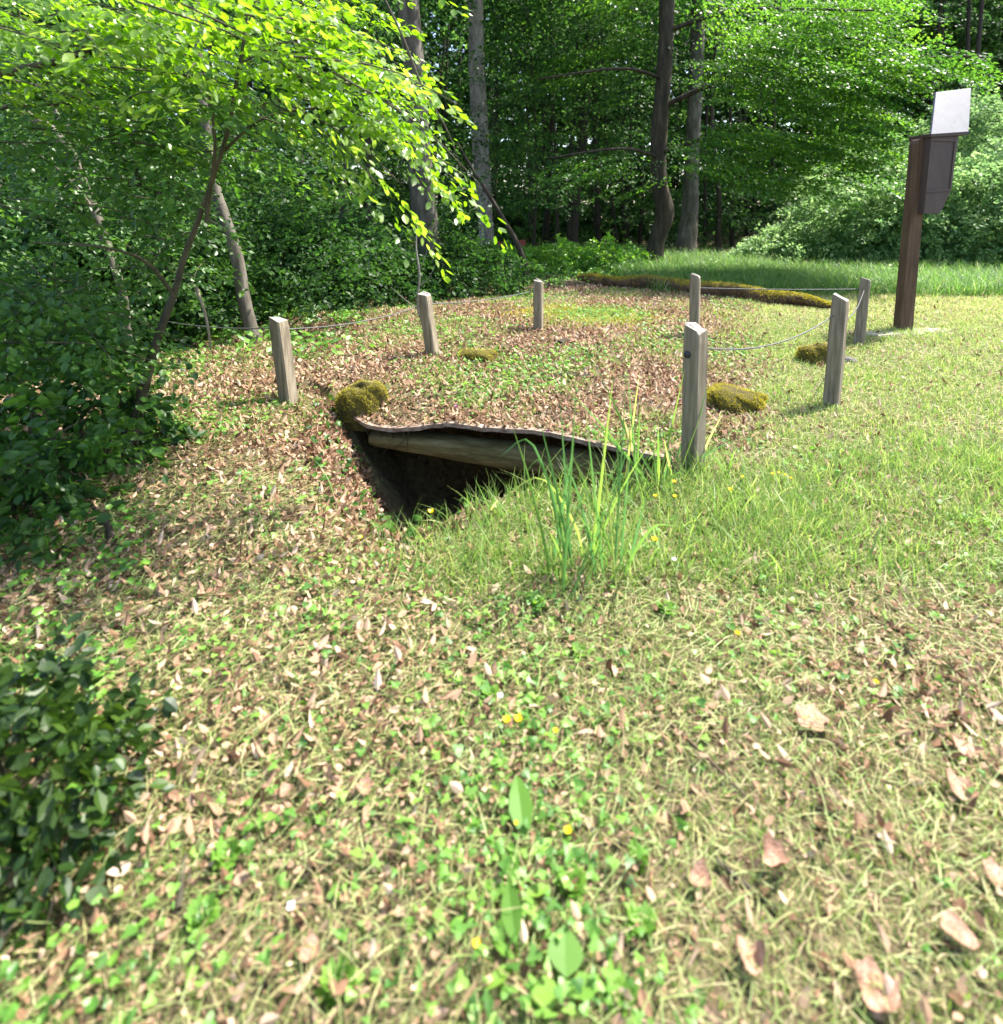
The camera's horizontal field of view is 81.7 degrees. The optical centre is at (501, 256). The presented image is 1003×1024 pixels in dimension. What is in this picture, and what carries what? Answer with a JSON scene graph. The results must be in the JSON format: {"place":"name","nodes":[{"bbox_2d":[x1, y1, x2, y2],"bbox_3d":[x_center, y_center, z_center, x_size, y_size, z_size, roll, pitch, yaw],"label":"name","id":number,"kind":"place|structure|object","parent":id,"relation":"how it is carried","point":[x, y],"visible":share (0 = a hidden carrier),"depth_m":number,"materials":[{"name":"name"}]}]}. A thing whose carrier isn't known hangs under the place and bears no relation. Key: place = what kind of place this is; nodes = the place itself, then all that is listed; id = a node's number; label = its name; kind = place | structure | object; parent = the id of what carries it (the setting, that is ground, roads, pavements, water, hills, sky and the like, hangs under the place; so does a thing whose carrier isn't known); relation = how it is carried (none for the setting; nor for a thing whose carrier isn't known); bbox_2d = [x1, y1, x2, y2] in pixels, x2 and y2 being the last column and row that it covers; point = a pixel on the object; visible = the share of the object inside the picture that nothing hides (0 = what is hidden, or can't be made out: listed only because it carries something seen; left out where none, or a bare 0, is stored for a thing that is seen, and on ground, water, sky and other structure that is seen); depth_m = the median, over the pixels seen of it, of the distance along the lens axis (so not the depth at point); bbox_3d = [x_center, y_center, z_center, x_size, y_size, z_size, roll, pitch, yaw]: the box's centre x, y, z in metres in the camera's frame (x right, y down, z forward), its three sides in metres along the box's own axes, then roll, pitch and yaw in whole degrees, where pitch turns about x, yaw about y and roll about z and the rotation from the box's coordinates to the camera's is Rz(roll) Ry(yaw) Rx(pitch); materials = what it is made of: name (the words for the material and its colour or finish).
{"place":"outdoors","nodes":[
{"label":"outdoors","id":0,"kind":"place"},
{"bbox_2d":[15,3,975,213],"label":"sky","id":1,"kind":"structure","parent":0,"point":[575,3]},
{"bbox_2d":[0,212,1002,1023],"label":"ground","id":2,"kind":"structure","parent":0,"point":[406,482],"depth_m":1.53,"materials":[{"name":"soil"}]},
{"bbox_2d":[0,440,129,582],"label":"bramble bush","id":3,"kind":"object","parent":2,"relation":"on","point":[23,529],"visible":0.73,"depth_m":2.46,"materials":[{"name":"green plant"}]},
{"bbox_2d":[0,503,160,1023],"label":"ground ivy","id":4,"kind":"object","parent":2,"relation":"on","point":[10,1011],"visible":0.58,"depth_m":1.72,"materials":[{"name":"green plant"}]},
{"bbox_2d":[0,339,172,534],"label":"bramble bush","id":5,"kind":"object","parent":2,"relation":"on","point":[96,440],"visible":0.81,"depth_m":2.80,"materials":[{"name":"green plant"}]},
{"bbox_2d":[0,611,181,949],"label":"bramble bush","id":6,"kind":"object","parent":2,"relation":"on","point":[39,817],"visible":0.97,"depth_m":1.32,"materials":[{"name":"green plant"}]},
{"bbox_2d":[0,190,187,386],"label":"shrub","id":7,"kind":"object","parent":2,"relation":"on","point":[22,238],"visible":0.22,"depth_m":5.25,"materials":[{"name":"green plant"}]},
{"bbox_2d":[88,501,117,544],"bbox_3d":[-1.818,1.195,2.637,0.042,0.040,0.496,-5,7,-44],"label":"stick","id":8,"kind":"object","parent":2,"relation":"on","point":[109,530],"visible":0.62,"depth_m":2.52,"materials":[{"name":"brown wood"}]},
{"bbox_2d":[5,321,206,483],"bbox_3d":[-2.335,0.883,3.447,1.087,1.009,0.990,0,5,0],"label":"bramble bush","id":9,"kind":"object","parent":2,"relation":"on","point":[167,425],"visible":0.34,"depth_m":3.38,"materials":[{"name":"green plant"}]},
{"bbox_2d":[1,202,244,362],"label":"shrub","id":10,"kind":"object","parent":2,"relation":"on","point":[211,312],"visible":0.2,"depth_m":5.88,"materials":[{"name":"green plant"}]},
{"bbox_2d":[0,87,255,369],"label":"birch tree","id":11,"kind":"object","parent":2,"relation":"on","point":[12,191],"visible":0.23,"depth_m":5.51,"materials":[{"name":"green plant"}]},
{"bbox_2d":[172,854,186,913],"bbox_3d":[-0.679,1.326,1.228,0.018,0.015,0.108,-2,5,-22],"label":"stick","id":12,"kind":"object","parent":2,"relation":"on","point":[177,909],"visible":0.97,"depth_m":1.21,"materials":[{"name":"wood"}]},
{"bbox_2d":[65,210,304,346],"bbox_3d":[-3.977,0.340,6.853,3.032,1.812,2.593,0,5,0],"label":"shrub","id":13,"kind":"object","parent":2,"relation":"on","point":[260,314],"visible":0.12,"depth_m":6.71,"materials":[{"name":"green plant"}]},
{"bbox_2d":[184,892,220,938],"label":"weed","id":14,"kind":"object","parent":2,"relation":"on","point":[195,904],"visible":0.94,"depth_m":1.17,"materials":[{"name":"green plant"}]},
{"bbox_2d":[211,834,241,870],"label":"weed","id":15,"kind":"object","parent":2,"relation":"on","point":[234,848],"visible":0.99,"depth_m":1.28,"materials":[{"name":"green plant"}]},
{"bbox_2d":[58,0,410,343],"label":"beech tree","id":16,"kind":"object","parent":2,"relation":"on","point":[247,314],"visible":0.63,"depth_m":6.95,"materials":[{"name":"green plant"}]},
{"bbox_2d":[0,0,518,458],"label":"beech tree","id":17,"kind":"object","parent":2,"relation":"on","point":[122,32],"visible":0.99,"depth_m":2.94,"materials":[{"name":"green plant"}]},
{"bbox_2d":[164,198,370,312],"bbox_3d":[-3.780,0.136,8.670,3.699,2.073,2.651,0,5,0],"label":"shrub","id":18,"kind":"object","parent":2,"relation":"on","point":[282,232],"visible":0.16,"depth_m":8.25,"materials":[{"name":"green plant"}]},
{"bbox_2d":[269,317,298,406],"bbox_3d":[-1.585,0.837,4.245,0.192,0.804,0.118,2,5,24],"label":"wooden post","id":19,"kind":"object","parent":2,"relation":"on","point":[282,353],"visible":0.82,"depth_m":4.20,"materials":[{"name":"grey wood"}]},
{"bbox_2d":[298,932,320,961],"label":"fallen leaf","id":20,"kind":"object","parent":2,"relation":"on","point":[305,953],"visible":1,"depth_m":1.12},
{"bbox_2d":[232,211,414,305],"bbox_3d":[-2.841,0.215,9.221,3.363,1.877,2.484,0,5,0],"label":"shrub","id":21,"kind":"object","parent":2,"relation":"on","point":[323,223],"visible":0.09,"depth_m":8.82,"materials":[{"name":"green plant"}]},
{"bbox_2d":[313,952,360,1007],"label":"weed","id":22,"kind":"object","parent":2,"relation":"on","point":[348,972],"visible":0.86,"depth_m":1.08,"materials":[{"name":"green plant"}]},
{"bbox_2d":[265,0,437,228],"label":"slim tree","id":23,"kind":"object","parent":2,"relation":"on","point":[341,210],"visible":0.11,"depth_m":13.98,"materials":[{"name":"green plant"}]},
{"bbox_2d":[266,222,463,311],"bbox_3d":[-1.958,0.281,8.849,3.160,1.633,2.440,0,5,0],"label":"shrub","id":24,"kind":"object","parent":2,"relation":"on","point":[402,256],"visible":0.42,"depth_m":8.42,"materials":[{"name":"green plant"}]},
{"bbox_2d":[299,0,456,244],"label":"slim tree","id":25,"kind":"object","parent":2,"relation":"on","point":[368,141],"visible":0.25,"depth_m":13.82,"materials":[{"name":"green plant"}]},
{"bbox_2d":[303,394,473,542],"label":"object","id":26,"kind":"object","parent":2,"relation":"on","point":[317,460],"visible":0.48,"depth_m":3.19,"materials":[{"name":"green plant"}]},
{"bbox_2d":[299,382,485,547],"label":"pit leaves","id":27,"kind":"object","parent":2,"relation":"on","point":[332,461],"visible":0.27,"depth_m":3.43,"materials":[{"name":"brown plant"}]},
{"bbox_2d":[308,0,494,292],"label":"beech tree","id":28,"kind":"object","parent":2,"relation":"on","point":[429,218],"visible":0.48,"depth_m":9.40,"materials":[{"name":"green plant"}]},
{"bbox_2d":[418,291,438,355],"bbox_3d":[-0.665,0.707,5.377,0.200,0.758,0.113,2,5,22],"label":"wooden post","id":29,"kind":"object","parent":2,"relation":"on","point":[428,322],"visible":0.76,"depth_m":5.33,"materials":[{"name":"grey wood"}]},
{"bbox_2d":[389,212,543,299],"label":"shrub","id":30,"kind":"object","parent":2,"relation":"on","point":[487,255],"visible":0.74,"depth_m":9.16,"materials":[{"name":"green plant"}]},
{"bbox_2d":[458,348,498,362],"bbox_3d":[-0.215,0.914,5.274,0.400,0.177,0.308,0,5,0],"label":"mossy stone","id":31,"kind":"object","parent":2,"relation":"on","point":[489,354],"visible":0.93,"depth_m":5.19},
{"bbox_2d":[380,0,587,245],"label":"beech tree","id":32,"kind":"object","parent":2,"relation":"on","point":[481,136],"visible":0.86,"depth_m":13.94,"materials":[{"name":"green plant"}]},
{"bbox_2d":[457,142,538,287],"bbox_3d":[-0.066,-0.738,10.272,1.530,2.588,0.222,1,5,15],"label":"leaning sapling","id":33,"kind":"object","parent":2,"relation":"on","point":[508,227],"visible":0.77,"depth_m":10.20,"materials":[{"name":"brown plant"}]},
{"bbox_2d":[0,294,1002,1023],"bbox_3d":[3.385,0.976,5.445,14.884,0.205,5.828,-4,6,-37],"label":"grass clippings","id":34,"kind":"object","parent":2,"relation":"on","point":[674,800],"depth_m":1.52,"materials":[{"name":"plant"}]},
{"bbox_2d":[0,287,1002,1023],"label":"weeds","id":35,"kind":"object","parent":2,"relation":"on","point":[540,921],"visible":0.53,"depth_m":1.48,"materials":[{"name":"plant"}]},
{"bbox_2d":[0,281,1002,1023],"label":"leaf litter","id":36,"kind":"object","parent":2,"relation":"on","point":[340,987],"visible":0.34,"depth_m":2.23,"materials":[{"name":"plant"}]},
{"bbox_2d":[0,0,1002,250],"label":"woodland","id":37,"kind":"object","parent":2,"relation":"on","point":[562,138],"depth_m":21.68,"materials":[{"name":"plant"}]},
{"bbox_2d":[484,878,521,990],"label":"dock plant","id":38,"kind":"object","parent":2,"relation":"on","point":[511,919],"visible":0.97,"depth_m":1.14,"materials":[{"name":"green plant"}]},
{"bbox_2d":[334,399,673,487],"bbox_3d":[-0.235,1.184,4.999,3.952,0.382,2.314,2,6,26],"label":"dugout","id":39,"kind":"object","parent":2,"relation":"on","point":[415,438],"visible":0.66,"depth_m":3.83,"materials":[{"name":"brown wood"}]},
{"bbox_2d":[334,378,389,431],"bbox_3d":[-1.033,1.102,4.294,0.419,0.378,0.282,0,5,0],"label":"mossy stone","id":40,"kind":"object","parent":39,"relation":"on","point":[357,398],"visible":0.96,"depth_m":4.21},
{"bbox_2d":[339,325,674,454],"bbox_3d":[-0.234,1.008,5.071,4.017,0.188,2.442,2,6,26],"label":"earth mound","id":41,"kind":"object","parent":39,"relation":"on","point":[395,393],"visible":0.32,"depth_m":4.39,"materials":[{"name":"soil"}]},
{"bbox_2d":[455,242,552,277],"bbox_3d":[-0.132,0.217,12.603,2.440,1.065,2.232,0,5,0],"label":"nettle patch","id":42,"kind":"object","parent":2,"relation":"on","point":[528,253],"visible":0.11,"depth_m":12.47,"materials":[{"name":"green plant"}]},
{"bbox_2d":[31,242,993,364],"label":"undergrowth","id":43,"kind":"object","parent":2,"relation":"on","point":[338,320],"visible":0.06,"depth_m":6.65,"materials":[{"name":"plant"}]},
{"bbox_2d":[483,836,551,901],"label":"dock plant","id":44,"kind":"object","parent":2,"relation":"on","point":[537,889],"visible":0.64,"depth_m":1.23,"materials":[{"name":"green plant"}]},
{"bbox_2d":[464,17,573,238],"bbox_3d":[0.699,-4.931,23.198,4.337,8.761,4.447,0,5,0],"label":"slim tree","id":45,"kind":"object","parent":2,"relation":"on","point":[465,57],"visible":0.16,"depth_m":22.98,"materials":[{"name":"green plant"}]},
{"bbox_2d":[509,774,552,863],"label":"dock plant","id":46,"kind":"object","parent":2,"relation":"on","point":[520,805],"visible":0.79,"depth_m":1.35,"materials":[{"name":"green plant"}]},
{"bbox_2d":[455,0,608,250],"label":"slim tree","id":47,"kind":"object","parent":2,"relation":"on","point":[535,196],"visible":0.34,"depth_m":17.15,"materials":[{"name":"green plant"}]},
{"bbox_2d":[533,278,543,329],"bbox_3d":[0.405,0.602,6.338,0.105,0.714,0.118,2,5,20],"label":"wooden post","id":48,"kind":"object","parent":2,"relation":"on","point":[538,306],"visible":0.83,"depth_m":6.29,"materials":[{"name":"grey wood"}]},
{"bbox_2d":[485,2,605,243],"bbox_3d":[1.307,-4.558,20.960,4.107,8.619,4.303,4,6,37],"label":"slim tree","id":49,"kind":"object","parent":2,"relation":"on","point":[547,227],"visible":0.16,"depth_m":20.87,"materials":[{"name":"green plant"}]},
{"bbox_2d":[487,0,630,250],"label":"slim tree","id":50,"kind":"object","parent":2,"relation":"on","point":[555,151],"visible":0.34,"depth_m":17.60,"materials":[{"name":"green plant"}]},
{"bbox_2d":[517,233,606,275],"bbox_3d":[1.291,0.028,13.257,2.413,1.109,2.288,-4,6,-38],"label":"nettle patch","id":51,"kind":"object","parent":2,"relation":"on","point":[549,250],"visible":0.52,"depth_m":12.86,"materials":[{"name":"green plant"}]},
{"bbox_2d":[531,925,596,1009],"bbox_3d":[0.119,1.353,1.075,0.104,0.047,0.123,4,7,40],"label":"plantain","id":52,"kind":"object","parent":2,"relation":"on","point":[565,953],"visible":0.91,"depth_m":1.09,"materials":[{"name":"green plant"}]},
{"bbox_2d":[553,864,586,903],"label":"weed","id":53,"kind":"object","parent":2,"relation":"on","point":[574,874],"visible":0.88,"depth_m":1.23,"materials":[{"name":"green plant"}]},
{"bbox_2d":[439,299,707,333],"bbox_3d":[1.039,0.727,7.546,3.891,0.163,2.955,0,5,0],"label":"moss carpet","id":54,"kind":"object","parent":2,"relation":"on","point":[551,306],"visible":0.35,"depth_m":7.30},
{"bbox_2d":[460,0,712,248],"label":"oak tree","id":55,"kind":"object","parent":2,"relation":"on","point":[573,229],"visible":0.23,"depth_m":18.25,"materials":[{"name":"green plant"}]},
{"bbox_2d":[501,369,677,600],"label":"tall grass","id":56,"kind":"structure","parent":2,"relation":"on","point":[566,543],"depth_m":2.18,"materials":[{"name":"plant"}]},
{"bbox_2d":[542,32,647,242],"bbox_3d":[3.658,-4.721,23.489,4.441,8.522,4.567,0,5,0],"label":"slim tree","id":57,"kind":"object","parent":2,"relation":"on","point":[592,190],"visible":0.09,"depth_m":23.13,"materials":[{"name":"green plant"}]},
{"bbox_2d":[550,231,662,273],"bbox_3d":[2.267,0.056,12.998,2.905,1.258,2.316,0,5,0],"label":"nettle patch","id":58,"kind":"object","parent":2,"relation":"on","point":[619,255],"visible":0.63,"depth_m":12.68,"materials":[{"name":"green plant"}]},
{"bbox_2d":[571,23,656,242],"bbox_3d":[4.544,-4.813,23.095,3.893,8.850,4.187,0,5,0],"label":"slim tree","id":59,"kind":"object","parent":2,"relation":"on","point":[621,191],"visible":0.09,"depth_m":22.80,"materials":[{"name":"green plant"}]},
{"bbox_2d":[598,959,639,1019],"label":"weed","id":60,"kind":"object","parent":2,"relation":"on","point":[611,975],"visible":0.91,"depth_m":1.07,"materials":[{"name":"green plant"}]},
{"bbox_2d":[560,368,682,498],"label":"tall grass","id":61,"kind":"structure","parent":2,"relation":"on","point":[632,446],"depth_m":2.89,"materials":[{"name":"plant"}]},
{"bbox_2d":[590,4,687,245],"bbox_3d":[4.818,-4.650,21.390,4.241,8.738,4.233,0,5,0],"label":"slim tree","id":62,"kind":"object","parent":2,"relation":"on","point":[641,210],"visible":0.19,"depth_m":21.23,"materials":[{"name":"green plant"}]},
{"bbox_2d":[620,898,658,940],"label":"weed","id":63,"kind":"object","parent":2,"relation":"on","point":[647,922],"visible":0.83,"depth_m":1.17,"materials":[{"name":"green plant"}]},
{"bbox_2d":[628,837,652,873],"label":"weed","id":64,"kind":"object","parent":2,"relation":"on","point":[634,843],"visible":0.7,"depth_m":1.30,"materials":[{"name":"green plant"}]},
{"bbox_2d":[648,374,736,475],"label":"tall grass","id":65,"kind":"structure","parent":2,"relation":"on","point":[689,444],"depth_m":3.07,"materials":[{"name":"plant"}]},
{"bbox_2d":[555,0,831,254],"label":"oak tree","id":66,"kind":"object","parent":2,"relation":"on","point":[687,233],"visible":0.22,"depth_m":16.50,"materials":[{"name":"green plant"}]},
{"bbox_2d":[681,322,707,473],"bbox_3d":[1.042,0.838,3.136,0.118,0.965,0.116,-4,6,-36],"label":"wooden post","id":67,"kind":"object","parent":2,"relation":"on","point":[695,359],"visible":0.89,"depth_m":3.10,"materials":[{"name":"grey wood"}]},
{"bbox_2d":[689,273,700,325],"bbox_3d":[2.062,0.602,6.182,0.110,0.840,0.119,3,6,28],"label":"wooden post","id":68,"kind":"object","parent":2,"relation":"on","point":[694,298],"visible":0.68,"depth_m":6.13,"materials":[{"name":"grey wood"}]},
{"bbox_2d":[689,859,711,886],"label":"fallen leaf","id":69,"kind":"object","parent":2,"relation":"on","point":[699,869],"visible":1,"depth_m":1.25,"materials":[{"name":"plant"}]},
{"bbox_2d":[631,0,773,249],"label":"slim tree","id":70,"kind":"object","parent":2,"relation":"on","point":[705,109],"visible":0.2,"depth_m":18.48,"materials":[{"name":"green plant"}]},
{"bbox_2d":[576,272,831,307],"bbox_3d":[3.048,0.517,9.527,4.371,0.339,0.360,5,7,43],"label":"fallen log","id":71,"kind":"object","parent":2,"relation":"on","point":[775,296],"visible":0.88,"depth_m":9.04,"materials":[{"name":"plant"}]},
{"bbox_2d":[668,722,748,798],"bbox_3d":[0.538,1.319,1.524,0.010,0.013,0.249,-3,6,-33],"label":"stick","id":72,"kind":"object","parent":2,"relation":"on","point":[671,725],"visible":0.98,"depth_m":1.51,"materials":[{"name":"wood"}]},
{"bbox_2d":[638,0,791,251],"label":"slim tree","id":73,"kind":"object","parent":2,"relation":"on","point":[718,208],"visible":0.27,"depth_m":17.43,"materials":[{"name":"green plant"}]},
{"bbox_2d":[707,382,767,415],"bbox_3d":[1.684,1.048,4.150,0.465,0.262,0.410,0,5,0],"label":"mossy stone","id":74,"kind":"object","parent":2,"relation":"on","point":[729,397],"visible":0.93,"depth_m":4.04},
{"bbox_2d":[672,0,803,246],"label":"slim tree","id":75,"kind":"object","parent":2,"relation":"on","point":[731,237],"visible":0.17,"depth_m":18.47,"materials":[{"name":"green plant"}]},
{"bbox_2d":[484,0,1002,262],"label":"oak tree","id":76,"kind":"object","parent":2,"relation":"on","point":[662,198],"visible":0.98,"depth_m":10.80,"materials":[{"name":"green plant"}]},
{"bbox_2d":[680,1,806,235],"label":"slim tree","id":77,"kind":"object","parent":2,"relation":"on","point":[745,207],"visible":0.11,"depth_m":19.97,"materials":[{"name":"green plant"}]},
{"bbox_2d":[715,858,777,911],"bbox_3d":[0.524,1.349,1.242,0.014,0.015,0.129,-5,7,-44],"label":"stick","id":78,"kind":"object","parent":2,"relation":"on","point":[728,871],"visible":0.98,"depth_m":1.25,"materials":[{"name":"wood"}]},
{"bbox_2d":[737,934,765,975],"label":"fallen leaf","id":79,"kind":"object","parent":2,"relation":"on","point":[757,956],"visible":1,"depth_m":1.10,"materials":[{"name":"plant"}]},
{"bbox_2d":[763,833,791,867],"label":"fallen leaf","id":80,"kind":"object","parent":2,"relation":"on","point":[774,855],"visible":1,"depth_m":1.28,"materials":[{"name":"plant"}]},
{"bbox_2d":[722,221,858,264],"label":"bramble bush","id":81,"kind":"object","parent":2,"relation":"on","point":[752,244],"visible":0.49,"depth_m":13.74,"materials":[{"name":"green plant"}]},
{"bbox_2d":[590,226,1002,296],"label":"meadow grass","id":82,"kind":"structure","parent":2,"relation":"on","point":[936,277],"depth_m":10.73,"materials":[{"name":"plant"}]},
{"bbox_2d":[794,342,826,364],"bbox_3d":[2.934,0.948,5.388,0.415,0.338,0.278,0,5,0],"label":"mossy stone","id":83,"kind":"object","parent":2,"relation":"on","point":[816,352],"visible":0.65,"depth_m":5.30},
{"bbox_2d":[796,704,829,731],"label":"fallen leaf","id":84,"kind":"object","parent":2,"relation":"on","point":[812,713],"visible":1,"depth_m":1.63,"materials":[{"name":"plant"}]},
{"bbox_2d":[822,293,848,408],"bbox_3d":[2.382,0.750,4.138,0.114,0.969,0.145,5,7,43],"label":"wooden post","id":85,"kind":"object","parent":2,"relation":"on","point":[835,357],"visible":0.86,"depth_m":4.10,"materials":[{"name":"grey wood"}]},
{"bbox_2d":[758,185,935,264],"bbox_3d":[8.121,-0.535,14.021,3.866,2.418,3.220,0,5,0],"label":"bramble bush","id":86,"kind":"object","parent":2,"relation":"on","point":[801,224],"visible":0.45,"depth_m":13.29,"materials":[{"name":"green plant"}]},
{"bbox_2d":[780,0,924,203],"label":"conifer","id":87,"kind":"object","parent":2,"relation":"on","point":[855,90],"visible":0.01,"depth_m":26.20,"materials":[{"name":"green plant"}]},
{"bbox_2d":[853,277,870,345],"bbox_3d":[3.739,0.649,6.022,0.128,0.865,0.148,3,6,34],"label":"wooden post","id":88,"kind":"object","parent":2,"relation":"on","point":[861,319],"visible":0.81,"depth_m":5.98,"materials":[{"name":"grey wood"}]},
{"bbox_2d":[773,132,972,227],"bbox_3d":[10.348,-1.828,15.855,5.661,3.097,3.252,0,5,0],"label":"bramble bush","id":89,"kind":"object","parent":2,"relation":"on","point":[824,178],"visible":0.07,"depth_m":15.77,"materials":[{"name":"green plant"}]},
{"bbox_2d":[855,955,900,1011],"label":"fallen leaf","id":90,"kind":"object","parent":2,"relation":"on","point":[876,1002],"visible":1,"depth_m":1.06,"materials":[{"name":"plant"}]},
{"bbox_2d":[812,166,986,266],"bbox_3d":[9.129,-0.780,13.636,3.938,2.745,3.277,0,5,0],"label":"bramble bush","id":91,"kind":"object","parent":2,"relation":"on","point":[896,220],"visible":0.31,"depth_m":12.85,"materials":[{"name":"green plant"}]},
{"bbox_2d":[854,135,1002,266],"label":"bramble bush","id":92,"kind":"object","parent":2,"relation":"on","point":[929,221],"visible":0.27,"depth_m":12.35,"materials":[{"name":"green plant"}]},
{"bbox_2d":[856,79,1002,221],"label":"tree","id":93,"kind":"object","parent":2,"relation":"on","point":[977,110],"visible":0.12,"depth_m":15.47,"materials":[{"name":"green plant"}]},
{"bbox_2d":[893,88,970,329],"bbox_3d":[5.024,-0.487,6.656,0.853,2.904,0.446,0,5,0],"label":"sign post","id":94,"kind":"object","parent":2,"relation":"on","point":[930,166],"visible":0.96,"depth_m":6.55,"materials":[{"name":"brown paint"}]},
{"bbox_2d":[868,0,1001,167],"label":"conifer","id":95,"kind":"object","parent":2,"relation":"on","point":[952,24],"visible":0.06,"depth_m":23.83,"materials":[{"name":"green plant"}]},
{"bbox_2d":[904,136,1002,265],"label":"bramble bush","id":96,"kind":"object","parent":2,"relation":"on","point":[987,187],"visible":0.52,"depth_m":12.18,"materials":[{"name":"green plant"}]},
{"bbox_2d":[941,908,979,948],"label":"fallen leaf","id":97,"kind":"object","parent":2,"relation":"on","point":[952,920],"visible":1,"depth_m":1.14,"materials":[{"name":"plant"}]},
{"bbox_2d":[951,733,974,756],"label":"fallen leaf","id":98,"kind":"object","parent":2,"relation":"on","point":[964,747],"visible":1,"depth_m":1.54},
{"bbox_2d":[947,767,979,799],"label":"fallen leaf","id":99,"kind":"object","parent":2,"relation":"on","point":[960,782],"visible":0.99,"depth_m":1.43,"materials":[{"name":"plant"}]},
{"bbox_2d":[945,0,1002,151],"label":"conifer","id":100,"kind":"object","parent":2,"relation":"on","point":[993,42],"visible":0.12,"depth_m":22.95,"materials":[{"name":"green plant"}]},
{"bbox_2d":[982,856,1002,886],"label":"fallen leaf","id":101,"kind":"object","parent":2,"relation":"on","point":[992,867],"visible":1,"depth_m":1.24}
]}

